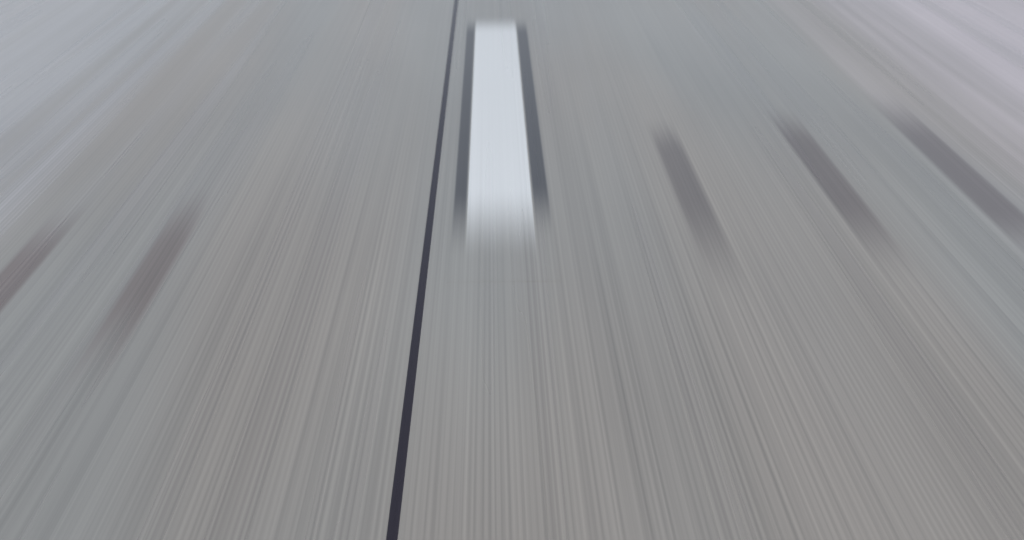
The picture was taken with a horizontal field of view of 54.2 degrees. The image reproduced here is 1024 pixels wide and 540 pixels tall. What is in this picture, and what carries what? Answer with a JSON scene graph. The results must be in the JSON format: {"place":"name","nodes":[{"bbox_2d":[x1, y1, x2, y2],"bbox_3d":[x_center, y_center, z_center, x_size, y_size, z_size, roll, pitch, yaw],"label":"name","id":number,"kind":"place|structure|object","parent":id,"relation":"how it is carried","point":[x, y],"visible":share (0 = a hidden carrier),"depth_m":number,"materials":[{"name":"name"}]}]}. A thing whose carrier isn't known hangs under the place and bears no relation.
{"place":"outdoors","nodes":[
{"label":"outdoors","id":0,"kind":"place"},
{"bbox_2d":[0,0,1023,539],"bbox_3d":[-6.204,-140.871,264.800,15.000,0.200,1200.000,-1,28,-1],"label":"concrete road","id":1,"kind":"structure","parent":0,"point":[612,384],"depth_m":2.63,"materials":[{"name":"grey concrete"}]},
{"bbox_2d":[0,178,120,324],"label":"road patch","id":2,"kind":"object","parent":1,"relation":"on","point":[32,254],"visible":1,"depth_m":2.91,"materials":[{"name":"grey asphalt"}]},
{"bbox_2d":[2,166,239,455],"bbox_3d":[-0.983,0.012,2.721,0.158,0.001,1.560,-1,28,-1],"label":"road patch","id":3,"kind":"object","parent":1,"relation":"on","point":[60,419],"visible":1,"depth_m":2.47,"materials":[{"name":"grey asphalt"}]},
{"bbox_2d":[386,0,457,539],"bbox_3d":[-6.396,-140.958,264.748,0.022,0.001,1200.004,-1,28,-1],"label":"road joint seal","id":4,"kind":"object","parent":1,"relation":"on","point":[396,497],"depth_m":2.45,"materials":[{"name":"black rubber"}]},
{"bbox_2d":[446,9,560,282],"bbox_3d":[-0.053,-0.679,4.006,0.311,0.001,3.004,-1,28,-1],"label":"lane marking","id":5,"kind":"object","parent":1,"relation":"on","point":[502,228],"visible":1,"depth_m":3.39,"materials":[{"name":"white paint"}]},
{"bbox_2d":[632,101,784,341],"bbox_3d":[0.569,-0.249,3.207,0.160,0.001,1.800,-1,28,-1],"label":"road patch","id":6,"kind":"object","parent":1,"relation":"on","point":[740,309],"visible":1,"depth_m":2.92,"materials":[{"name":"grey asphalt"}]},
{"bbox_2d":[744,91,966,318],"bbox_3d":[1.050,-0.306,3.313,0.168,0.001,1.820,-1,28,-1],"label":"road patch","id":7,"kind":"object","parent":1,"relation":"on","point":[912,286],"visible":1,"depth_m":3.03,"materials":[{"name":"grey asphalt"}]},
{"bbox_2d":[838,77,1023,260],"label":"road patch","id":8,"kind":"object","parent":1,"relation":"on","point":[994,206],"visible":1,"depth_m":3.43,"materials":[{"name":"grey asphalt"}]}
]}

